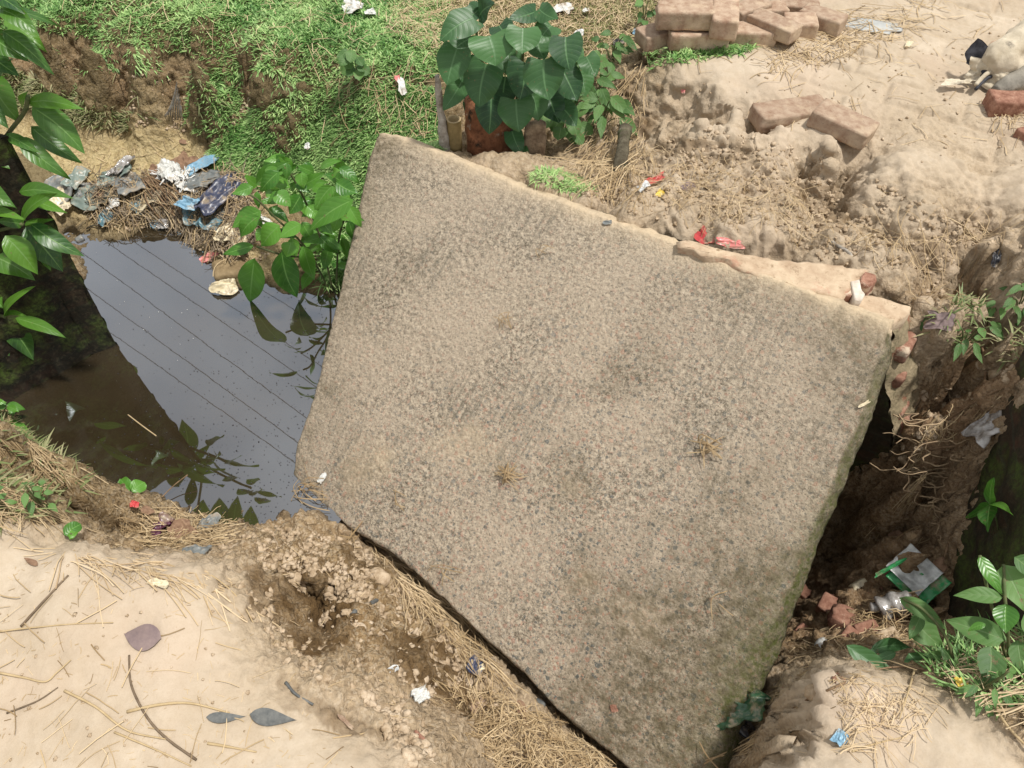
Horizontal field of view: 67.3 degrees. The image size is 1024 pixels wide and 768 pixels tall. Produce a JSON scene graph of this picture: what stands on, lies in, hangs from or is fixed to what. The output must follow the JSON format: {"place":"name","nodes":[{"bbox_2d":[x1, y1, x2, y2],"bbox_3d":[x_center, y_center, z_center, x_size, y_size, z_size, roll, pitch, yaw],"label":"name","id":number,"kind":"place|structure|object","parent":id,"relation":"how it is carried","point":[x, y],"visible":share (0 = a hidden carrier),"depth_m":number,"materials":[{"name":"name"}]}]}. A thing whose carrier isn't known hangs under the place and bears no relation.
{"place":"outdoors","nodes":[
{"label":"outdoors","id":0,"kind":"place"},
{"bbox_2d":[1,66,131,135],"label":"ledge grass","id":1,"kind":"structure","parent":0,"point":[30,87],"depth_m":3.33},
{"bbox_2d":[0,225,341,524],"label":"water","id":2,"kind":"structure","parent":0,"point":[162,278],"depth_m":2.72,"materials":[{"name":"liquid"}]},
{"bbox_2d":[82,255,326,524],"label":"floating specks","id":3,"kind":"object","parent":2,"relation":"on","point":[225,430],"visible":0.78,"depth_m":2.57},
{"bbox_2d":[209,278,238,294],"bbox_3d":[-1.123,-0.373,2.988,0.109,0.039,0.065,-16,54,-12],"label":"stone","id":4,"kind":"object","parent":2,"relation":"on","point":[228,286],"visible":1,"depth_m":2.99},
{"bbox_2d":[0,564,343,764],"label":"pebbles","id":5,"kind":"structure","parent":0,"point":[247,692],"depth_m":1.56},
{"bbox_2d":[0,520,407,767],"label":"dirt track","id":6,"kind":"structure","parent":0,"point":[306,741],"depth_m":1.57,"materials":[{"name":"soil"}]},
{"bbox_2d":[63,689,165,739],"bbox_3d":[-0.783,0.655,1.508,0.248,0.005,0.018,18,54,13],"label":"straw stalk","id":7,"kind":"object","parent":6,"relation":"on","point":[94,706],"visible":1,"depth_m":1.51,"materials":[{"name":"beige plant"}]},
{"bbox_2d":[124,624,160,650],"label":"dry leaf","id":8,"kind":"object","parent":6,"relation":"on","point":[144,637],"visible":1,"depth_m":1.60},
{"bbox_2d":[128,655,196,760],"bbox_3d":[-0.707,0.644,1.518,0.035,0.010,0.276,-37,61,-25],"label":"twig","id":9,"kind":"object","parent":6,"relation":"on","point":[156,728],"visible":1,"depth_m":1.50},
{"bbox_2d":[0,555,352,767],"bbox_3d":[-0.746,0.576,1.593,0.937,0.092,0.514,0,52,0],"label":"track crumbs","id":10,"kind":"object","parent":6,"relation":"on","point":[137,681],"visible":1,"depth_m":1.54,"materials":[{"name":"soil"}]},
{"bbox_2d":[0,532,363,767],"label":"straw litter","id":11,"kind":"object","parent":6,"relation":"on","point":[126,677],"visible":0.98,"depth_m":1.55,"materials":[{"name":"plant"}]},
{"bbox_2d":[207,712,244,722],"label":"dry leaf","id":12,"kind":"object","parent":6,"relation":"on","point":[218,717],"visible":1,"depth_m":1.52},
{"bbox_2d":[250,708,294,725],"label":"dry leaf","id":13,"kind":"object","parent":6,"relation":"on","point":[266,716],"visible":1,"depth_m":1.53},
{"bbox_2d":[0,0,1023,767],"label":"ground","id":14,"kind":"structure","parent":0,"point":[848,552],"depth_m":2.29,"materials":[{"name":"soil"}]},
{"bbox_2d":[0,399,26,429],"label":"weed","id":15,"kind":"object","parent":14,"relation":"on","point":[13,407],"visible":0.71,"depth_m":2.58,"materials":[{"name":"green plant"}]},
{"bbox_2d":[21,478,57,515],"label":"weed","id":16,"kind":"object","parent":14,"relation":"on","point":[25,496],"visible":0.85,"depth_m":1.84,"materials":[{"name":"green plant"}]},
{"bbox_2d":[0,409,99,534],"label":"bank grass","id":17,"kind":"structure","parent":14,"relation":"on","point":[45,443],"depth_m":2.06,"materials":[{"name":"plant"}]},
{"bbox_2d":[0,134,117,404],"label":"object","id":18,"kind":"structure","parent":14,"relation":"on","point":[62,303],"depth_m":2.60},
{"bbox_2d":[0,0,84,359],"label":"young tree","id":19,"kind":"object","parent":18,"relation":"on","point":[45,245],"visible":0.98,"depth_m":2.21,"materials":[{"name":"green plant"}]},
{"bbox_2d":[0,410,140,541],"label":"dry grass","id":20,"kind":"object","parent":14,"relation":"on","point":[36,471],"visible":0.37,"depth_m":2.03,"materials":[{"name":"plant"}]},
{"bbox_2d":[70,183,115,210],"bbox_3d":[-1.753,-0.780,3.223,0.207,0.057,0.124,20,55,15],"label":"plastic bag","id":21,"kind":"object","parent":14,"relation":"on","point":[78,202],"visible":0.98,"depth_m":3.22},
{"bbox_2d":[76,181,91,196],"bbox_3d":[-1.805,-0.823,3.243,0.069,0.042,0.071,0,52,0],"label":"litter scrap","id":22,"kind":"object","parent":21,"relation":"on","point":[78,193],"visible":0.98,"depth_m":3.24,"materials":[{"name":"grey plastic"}]},
{"bbox_2d":[60,165,89,189],"bbox_3d":[-1.844,-0.875,3.254,0.070,0.037,0.121,15,54,11],"label":"litter scrap","id":23,"kind":"object","parent":22,"relation":"on","point":[78,174],"visible":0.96,"depth_m":3.25,"materials":[{"name":"plastic"}]},
{"bbox_2d":[118,477,146,492],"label":"broad leaf seedling","id":24,"kind":"object","parent":14,"relation":"on","point":[136,486],"visible":0.81,"depth_m":2.35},
{"bbox_2d":[68,485,250,548],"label":"water edge litter","id":25,"kind":"object","parent":14,"relation":"on","point":[186,541],"visible":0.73,"depth_m":2.22,"materials":[{"name":"plant"}]},
{"bbox_2d":[48,65,277,132],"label":"cliff crumbs","id":26,"kind":"object","parent":14,"relation":"on","point":[146,118],"visible":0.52,"depth_m":3.25,"materials":[{"name":"soil"}]},
{"bbox_2d":[141,169,197,233],"bbox_3d":[-1.426,-0.735,3.209,0.367,0.178,0.141,34,59,23],"label":"root bundle","id":27,"kind":"object","parent":14,"relation":"on","point":[156,181],"visible":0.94,"depth_m":3.20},
{"bbox_2d":[48,536,299,630],"bbox_3d":[-0.839,0.468,1.947,0.445,0.495,0.704,-28,57,-20],"label":"track edge straw","id":28,"kind":"object","parent":14,"relation":"on","point":[152,572],"visible":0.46,"depth_m":1.70,"materials":[{"name":"plant"}]},
{"bbox_2d":[76,152,281,274],"bbox_3d":[-1.339,-0.712,3.211,0.954,0.383,0.504,20,55,15],"label":"trash fibre","id":29,"kind":"object","parent":14,"relation":"on","point":[122,211],"depth_m":3.18,"materials":[{"name":"plant"}]},
{"bbox_2d":[107,171,145,195],"bbox_3d":[-1.612,-0.836,3.214,0.120,0.033,0.152,-32,58,-22],"label":"plastic bag","id":30,"kind":"object","parent":29,"relation":"on","point":[138,185],"visible":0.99,"depth_m":3.21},
{"bbox_2d":[150,165,194,192],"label":"white shreds","id":31,"kind":"object","parent":29,"relation":"on","point":[185,174],"visible":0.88,"depth_m":3.20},
{"bbox_2d":[157,158,180,182],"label":"plastic bag","id":32,"kind":"object","parent":31,"relation":"on","point":[163,166],"visible":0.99,"depth_m":3.21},
{"bbox_2d":[183,169,219,188],"bbox_3d":[-1.280,-0.848,3.179,0.159,0.053,0.087,10,53,8],"label":"plastic bag","id":33,"kind":"object","parent":29,"relation":"on","point":[198,179],"visible":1,"depth_m":3.18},
{"bbox_2d":[182,206,223,230],"bbox_3d":[-1.262,-0.686,3.134,0.184,0.078,0.136,0,52,0],"label":"plastic bag","id":34,"kind":"object","parent":29,"relation":"on","point":[214,220],"visible":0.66,"depth_m":3.13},
{"bbox_2d":[194,170,243,215],"bbox_3d":[-1.183,-0.793,3.150,0.117,0.064,0.287,30,58,21],"label":"plastic bag","id":35,"kind":"object","parent":29,"relation":"on","point":[212,200],"visible":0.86,"depth_m":3.13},
{"bbox_2d":[94,187,268,262],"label":"trash crumbs","id":36,"kind":"object","parent":14,"relation":"on","point":[245,257],"visible":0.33,"depth_m":3.16,"materials":[{"name":"soil"}]},
{"bbox_2d":[166,518,197,539],"bbox_3d":[-0.970,0.430,2.257,0.072,0.026,0.108,-34,59,-23],"label":"stone","id":37,"kind":"object","parent":14,"relation":"on","point":[178,524],"visible":0.77,"depth_m":2.26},
{"bbox_2d":[57,40,307,101],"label":"hanging grass","id":38,"kind":"structure","parent":14,"relation":"on","point":[103,52],"depth_m":3.17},
{"bbox_2d":[181,153,218,177],"bbox_3d":[-1.323,-0.928,3.250,0.183,0.056,0.115,-21,55,-16],"label":"plastic bag","id":39,"kind":"object","parent":14,"relation":"on","point":[205,160],"visible":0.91,"depth_m":3.25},
{"bbox_2d":[183,58,243,137],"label":"bank grass","id":40,"kind":"structure","parent":14,"relation":"on","point":[226,92],"depth_m":3.22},
{"bbox_2d":[0,0,453,225],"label":"grass","id":41,"kind":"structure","parent":14,"relation":"on","point":[389,42],"depth_m":3.12,"materials":[{"name":"plant"}]},
{"bbox_2d":[212,257,247,280],"bbox_3d":[-1.107,-0.459,3.060,0.164,0.055,0.114,-15,53,-11],"label":"mud lump","id":42,"kind":"object","parent":14,"relation":"on","point":[226,270],"visible":0.6,"depth_m":3.03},
{"bbox_2d":[62,0,412,75],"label":"lawn dead stalks","id":43,"kind":"object","parent":14,"relation":"on","point":[259,26],"visible":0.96,"depth_m":3.17,"materials":[{"name":"plant"}]},
{"bbox_2d":[223,153,364,301],"bbox_3d":[-0.760,-0.558,2.764,0.513,0.642,0.367,0,52,0],"label":"leafy shrub","id":44,"kind":"object","parent":14,"relation":"on","point":[329,210],"visible":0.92,"depth_m":2.62,"materials":[{"name":"green plant"}]},
{"bbox_2d":[309,198,356,296],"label":"dry grass","id":45,"kind":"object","parent":14,"relation":"on","point":[342,257],"visible":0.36,"depth_m":3.01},
{"bbox_2d":[337,48,369,80],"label":"weed","id":46,"kind":"object","parent":14,"relation":"on","point":[346,58],"visible":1,"depth_m":2.92,"materials":[{"name":"green plant"}]},
{"bbox_2d":[281,49,444,156],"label":"dry grass","id":47,"kind":"object","parent":14,"relation":"on","point":[347,91],"depth_m":2.97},
{"bbox_2d":[217,524,524,767],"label":"soil crumbs","id":48,"kind":"object","parent":14,"relation":"on","point":[405,738],"visible":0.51,"depth_m":2.03,"materials":[{"name":"soil"}]},
{"bbox_2d":[435,74,449,150],"bbox_3d":[-0.238,-0.912,2.625,0.041,0.288,0.052,0,52,0],"label":"wooden stick","id":49,"kind":"object","parent":14,"relation":"on","point":[443,134],"visible":0.94,"depth_m":2.63,"materials":[{"name":"grey wood"}]},
{"bbox_2d":[364,540,528,700],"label":"dry grass","id":50,"kind":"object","parent":14,"relation":"on","point":[463,619],"visible":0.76,"depth_m":2.17,"materials":[{"name":"plant"}]},
{"bbox_2d":[446,115,462,151],"bbox_3d":[-0.203,-0.850,2.724,0.057,0.200,0.056,0,52,0],"label":"bamboo post","id":51,"kind":"object","parent":14,"relation":"on","point":[454,127],"visible":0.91,"depth_m":2.67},
{"bbox_2d":[464,95,512,155],"bbox_3d":[-0.055,-0.867,2.785,0.231,0.378,0.218,0,52,0],"label":"tree stump","id":52,"kind":"object","parent":14,"relation":"on","point":[480,139],"visible":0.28,"depth_m":2.68,"materials":[{"name":"red wood"}]},
{"bbox_2d":[436,0,599,152],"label":"leafy plant","id":53,"kind":"object","parent":14,"relation":"on","point":[538,88],"visible":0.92,"depth_m":2.46,"materials":[{"name":"green plant"}]},
{"bbox_2d":[424,673,625,767],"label":"heap straw","id":54,"kind":"object","parent":14,"relation":"on","point":[549,735],"visible":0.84,"depth_m":1.94,"materials":[{"name":"plant"}]},
{"bbox_2d":[524,119,546,155],"bbox_3d":[0.077,-0.836,2.726,0.088,0.208,0.048,-7,52,-5],"label":"concrete shard","id":55,"kind":"object","parent":14,"relation":"on","point":[535,136],"visible":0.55,"depth_m":2.68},
{"bbox_2d":[526,164,597,198],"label":"soil heap grass","id":56,"kind":"structure","parent":14,"relation":"on","point":[570,182],"depth_m":2.50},
{"bbox_2d":[541,115,592,144],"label":"weed","id":57,"kind":"object","parent":14,"relation":"on","point":[560,130],"visible":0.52,"depth_m":2.77,"materials":[{"name":"green plant"}]},
{"bbox_2d":[294,133,894,767],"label":"concrete slab","id":58,"kind":"object","parent":14,"relation":"on","point":[610,547],"depth_m":2.20,"materials":[{"name":"concrete"}]},
{"bbox_2d":[291,466,328,510],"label":"straw tuft","id":59,"kind":"object","parent":58,"relation":"on","point":[311,498],"visible":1,"depth_m":2.43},
{"bbox_2d":[688,434,724,467],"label":"straw tuft","id":60,"kind":"object","parent":58,"relation":"on","point":[708,445],"visible":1,"depth_m":2.08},
{"bbox_2d":[716,688,770,730],"bbox_3d":[0.575,0.816,1.922,0.134,0.130,0.074,-6,52,-5],"label":"plastic bag","id":61,"kind":"object","parent":58,"relation":"on","point":[751,708],"visible":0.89,"depth_m":1.90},
{"bbox_2d":[571,68,624,117],"bbox_3d":[0.283,-1.069,2.858,0.268,0.148,0.191,0,52,0],"label":"weed","id":62,"kind":"object","parent":14,"relation":"on","point":[605,79],"visible":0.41,"depth_m":2.82,"materials":[{"name":"green plant"}]},
{"bbox_2d":[543,54,665,204],"bbox_3d":[0.319,-0.882,2.734,0.434,0.189,0.905,0,52,0],"label":"gully straw","id":63,"kind":"object","parent":14,"relation":"on","point":[607,160],"visible":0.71,"depth_m":2.75,"materials":[{"name":"plant"}]},
{"bbox_2d":[577,85,637,137],"bbox_3d":[0.342,-0.980,2.795,0.232,0.144,0.172,31,58,22],"label":"weed","id":64,"kind":"object","parent":14,"relation":"on","point":[619,106],"visible":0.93,"depth_m":2.78,"materials":[{"name":"green plant"}]},
{"bbox_2d":[591,29,636,72],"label":"weed","id":65,"kind":"object","parent":14,"relation":"on","point":[618,49],"visible":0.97,"depth_m":2.89,"materials":[{"name":"green plant"}]},
{"bbox_2d":[613,123,631,176],"bbox_3d":[0.381,-0.790,2.653,0.056,0.077,0.284,8,52,6],"label":"wooden peg","id":66,"kind":"object","parent":14,"relation":"on","point":[622,147],"visible":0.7,"depth_m":2.63,"materials":[{"name":"grey wood"}]},
{"bbox_2d":[634,22,667,51],"bbox_3d":[0.530,-1.293,2.860,0.122,0.060,0.093,-19,54,-15],"label":"brick","id":67,"kind":"object","parent":14,"relation":"on","point":[648,37],"visible":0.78,"depth_m":2.83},
{"bbox_2d":[528,144,835,248],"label":"dry grass","id":68,"kind":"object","parent":14,"relation":"on","point":[681,191],"visible":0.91,"depth_m":2.45,"materials":[{"name":"plant"}]},
{"bbox_2d":[666,30,729,50],"bbox_3d":[0.682,-1.282,2.833,0.224,0.065,0.107,-3,52,-2],"label":"brick","id":69,"kind":"object","parent":14,"relation":"on","point":[682,39],"visible":0.49,"depth_m":2.80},
{"bbox_2d":[655,0,714,30],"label":"brick","id":70,"kind":"object","parent":69,"relation":"on","point":[679,15],"visible":0.97,"depth_m":2.75,"materials":[{"name":"brick"}]},
{"bbox_2d":[709,0,738,40],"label":"brick","id":71,"kind":"object","parent":69,"relation":"on","point":[724,25],"visible":0.9,"depth_m":2.73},
{"bbox_2d":[638,40,758,71],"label":"grass","id":72,"kind":"structure","parent":14,"relation":"on","point":[688,53],"depth_m":2.81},
{"bbox_2d":[603,212,920,471],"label":"concrete ledge","id":73,"kind":"structure","parent":14,"relation":"on","point":[851,286],"depth_m":2.20,"materials":[{"name":"concrete"}]},
{"bbox_2d":[577,127,1022,347],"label":"bank crumbs","id":74,"kind":"object","parent":14,"relation":"on","point":[942,292],"visible":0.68,"depth_m":2.40,"materials":[{"name":"soil"}]},
{"bbox_2d":[732,652,878,762],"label":"dry grass","id":75,"kind":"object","parent":14,"relation":"on","point":[752,740],"visible":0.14,"depth_m":1.90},
{"bbox_2d":[815,592,837,613],"bbox_3d":[0.957,0.671,2.290,0.092,0.057,0.066,33,59,23],"label":"rubble","id":76,"kind":"object","parent":14,"relation":"on","point":[826,601],"visible":0.44,"depth_m":2.28,"materials":[{"name":"brick"}]},
{"bbox_2d":[827,603,865,629],"bbox_3d":[0.946,0.671,2.165,0.108,0.061,0.078,28,57,20],"label":"rubble","id":77,"kind":"object","parent":14,"relation":"on","point":[838,615],"visible":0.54,"depth_m":2.15,"materials":[{"name":"brick"}]},
{"bbox_2d":[774,589,942,672],"bbox_3d":[0.927,0.684,2.042,0.520,0.673,0.359,0,52,0],"label":"ditch straw","id":78,"kind":"object","parent":14,"relation":"on","point":[805,647],"visible":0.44,"depth_m":2.06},
{"bbox_2d":[698,0,1021,153],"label":"path straw","id":79,"kind":"object","parent":14,"relation":"on","point":[892,77],"visible":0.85,"depth_m":2.74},
{"bbox_2d":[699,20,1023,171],"bbox_3d":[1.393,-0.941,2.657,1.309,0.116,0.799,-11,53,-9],"label":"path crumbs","id":80,"kind":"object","parent":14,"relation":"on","point":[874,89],"visible":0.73,"depth_m":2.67,"materials":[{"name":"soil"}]},
{"bbox_2d":[797,673,950,767],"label":"mound straw","id":81,"kind":"object","parent":14,"relation":"on","point":[850,746],"visible":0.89,"depth_m":1.57,"materials":[{"name":"plant"}]},
{"bbox_2d":[868,590,911,619],"bbox_3d":[1.041,0.608,2.111,0.107,0.088,0.073,0,52,0],"label":"plastic bag","id":82,"kind":"object","parent":14,"relation":"on","point":[885,602],"visible":0.8,"depth_m":2.09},
{"bbox_2d":[846,596,957,670],"bbox_3d":[0.925,0.626,1.763,0.210,0.165,0.220,-28,57,-20],"label":"leafy weed","id":83,"kind":"object","parent":14,"relation":"on","point":[925,622],"visible":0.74,"depth_m":1.79,"materials":[{"name":"green plant"}]},
{"bbox_2d":[875,543,951,603],"bbox_3d":[1.130,0.550,2.170,0.126,0.101,0.162,-37,61,-25],"label":"foil packet","id":84,"kind":"object","parent":14,"relation":"on","point":[930,579],"visible":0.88,"depth_m":2.17,"materials":[{"name":"silver metal"}]},
{"bbox_2d":[805,198,1023,408],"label":"dry grass","id":85,"kind":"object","parent":14,"relation":"on","point":[894,244],"visible":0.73,"depth_m":2.27,"materials":[{"name":"plant"}]},
{"bbox_2d":[869,413,979,540],"bbox_3d":[1.252,0.298,2.312,0.332,0.365,0.351,19,54,14],"label":"root mass","id":86,"kind":"object","parent":14,"relation":"on","point":[923,472],"visible":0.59,"depth_m":2.29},
{"bbox_2d":[844,346,1014,551],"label":"dry grass","id":87,"kind":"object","parent":14,"relation":"on","point":[912,464],"visible":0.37,"depth_m":2.29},
{"bbox_2d":[923,310,955,330],"bbox_3d":[1.220,-0.180,2.195,0.073,0.050,0.051,17,54,13],"label":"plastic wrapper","id":88,"kind":"object","parent":14,"relation":"on","point":[940,320],"visible":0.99,"depth_m":2.19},
{"bbox_2d":[894,631,1023,732],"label":"straw","id":89,"kind":"object","parent":14,"relation":"on","point":[1017,690],"visible":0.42,"depth_m":1.59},
{"bbox_2d":[896,344,1023,513],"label":"pit crumbs","id":90,"kind":"object","parent":14,"relation":"on","point":[1005,379],"visible":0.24,"depth_m":2.30,"materials":[{"name":"soil"}]},
{"bbox_2d":[911,609,1023,719],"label":"grass","id":91,"kind":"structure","parent":14,"relation":"on","point":[959,642],"depth_m":1.71,"materials":[{"name":"plant"}]},
{"bbox_2d":[914,282,1023,374],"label":"bank grass","id":92,"kind":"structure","parent":14,"relation":"on","point":[966,300],"depth_m":2.20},
{"bbox_2d":[953,321,1001,363],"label":"weed","id":93,"kind":"object","parent":14,"relation":"on","point":[959,349],"visible":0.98,"depth_m":2.18,"materials":[{"name":"green plant"}]},
{"bbox_2d":[961,410,1001,448],"bbox_3d":[1.339,0.105,2.142,0.144,0.129,0.076,-28,57,-20],"label":"plastic film","id":94,"kind":"object","parent":14,"relation":"on","point":[982,430],"visible":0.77,"depth_m":2.15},
{"bbox_2d":[946,554,1023,685],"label":"leafy weed","id":95,"kind":"object","parent":14,"relation":"on","point":[1007,581],"visible":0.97,"depth_m":1.59,"materials":[{"name":"green plant"}]},
{"bbox_2d":[947,350,1023,634],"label":"brick wall","id":96,"kind":"structure","parent":14,"relation":"on","point":[1003,466],"depth_m":2.04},
{"bbox_2d":[965,478,1012,531],"bbox_3d":[1.201,0.321,1.941,0.107,0.207,0.098,-30,58,-21],"label":"seedling","id":97,"kind":"object","parent":96,"relation":"attached to","point":[985,512],"visible":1,"depth_m":1.96,"materials":[{"name":"green plant"}]},
{"bbox_2d":[955,666,1015,717],"bbox_3d":[0.980,0.640,1.574,0.126,0.132,0.087,-24,56,-18],"label":"weed","id":98,"kind":"object","parent":14,"relation":"on","point":[969,689],"visible":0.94,"depth_m":1.56,"materials":[{"name":"green plant"}]},
{"bbox_2d":[986,300,1020,339],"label":"weed","id":99,"kind":"object","parent":14,"relation":"on","point":[1002,311],"visible":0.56,"depth_m":2.26,"materials":[{"name":"green plant"}]},
{"bbox_2d":[999,283,1023,325],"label":"weed","id":100,"kind":"object","parent":14,"relation":"on","point":[1010,302],"visible":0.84,"depth_m":2.21,"materials":[{"name":"green plant"}]},
{"bbox_2d":[380,0,657,79],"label":"dry lawn","id":101,"kind":"structure","parent":0,"point":[455,2],"depth_m":3.14,"materials":[{"name":"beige plant"}]},
{"bbox_2d":[702,0,1023,260],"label":"path","id":102,"kind":"structure","parent":0,"point":[998,191],"depth_m":2.62,"materials":[{"name":"sand"}]},
{"bbox_2d":[729,21,775,46],"bbox_3d":[0.886,-1.288,2.844,0.169,0.068,0.094,4,52,3],"label":"brick","id":103,"kind":"object","parent":102,"relation":"on","point":[747,32],"visible":0.58,"depth_m":2.81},
{"bbox_2d":[746,8,802,44],"bbox_3d":[0.959,-1.312,2.819,0.088,0.053,0.193,-37,61,-25],"label":"brick","id":104,"kind":"object","parent":103,"relation":"on","point":[784,30],"visible":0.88,"depth_m":2.79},
{"bbox_2d":[739,0,772,20],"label":"brick","id":105,"kind":"object","parent":102,"relation":"on","point":[746,7],"visible":0.4,"depth_m":2.87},
{"bbox_2d":[748,94,823,133],"bbox_3d":[0.960,-0.932,2.657,0.264,0.062,0.112,-10,53,-7],"label":"brick","id":106,"kind":"object","parent":102,"relation":"on","point":[765,117],"visible":0.68,"depth_m":2.62,"materials":[{"name":"brick"}]},
{"bbox_2d":[783,12,818,41],"bbox_3d":[1.076,-1.337,2.878,0.124,0.070,0.102,5,52,4],"label":"brick","id":107,"kind":"object","parent":102,"relation":"on","point":[809,22],"visible":0.63,"depth_m":2.85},
{"bbox_2d":[799,3,847,38],"bbox_3d":[1.169,-1.372,2.905,0.168,0.069,0.089,30,58,22],"label":"brick","id":108,"kind":"object","parent":102,"relation":"on","point":[832,22],"visible":0.82,"depth_m":2.87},
{"bbox_2d":[806,98,879,149],"bbox_3d":[1.106,-0.868,2.570,0.205,0.080,0.126,32,58,22],"label":"brick","id":109,"kind":"object","parent":102,"relation":"on","point":[845,125],"visible":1,"depth_m":2.54,"materials":[{"name":"brick"}]},
{"bbox_2d":[751,0,951,90],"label":"dry grass","id":110,"kind":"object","parent":102,"relation":"on","point":[840,37],"visible":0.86,"depth_m":2.85,"materials":[{"name":"plant"}]},
{"bbox_2d":[846,18,902,34],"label":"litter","id":111,"kind":"object","parent":102,"relation":"on","point":[879,24],"visible":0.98,"depth_m":2.92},
{"bbox_2d":[941,19,1023,90],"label":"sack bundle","id":112,"kind":"object","parent":102,"relation":"on","point":[998,64],"visible":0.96,"depth_m":2.60,"materials":[{"name":"fabric"}]},
{"bbox_2d":[981,89,1023,116],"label":"brick","id":113,"kind":"object","parent":102,"relation":"on","point":[1002,102],"visible":0.95,"depth_m":2.54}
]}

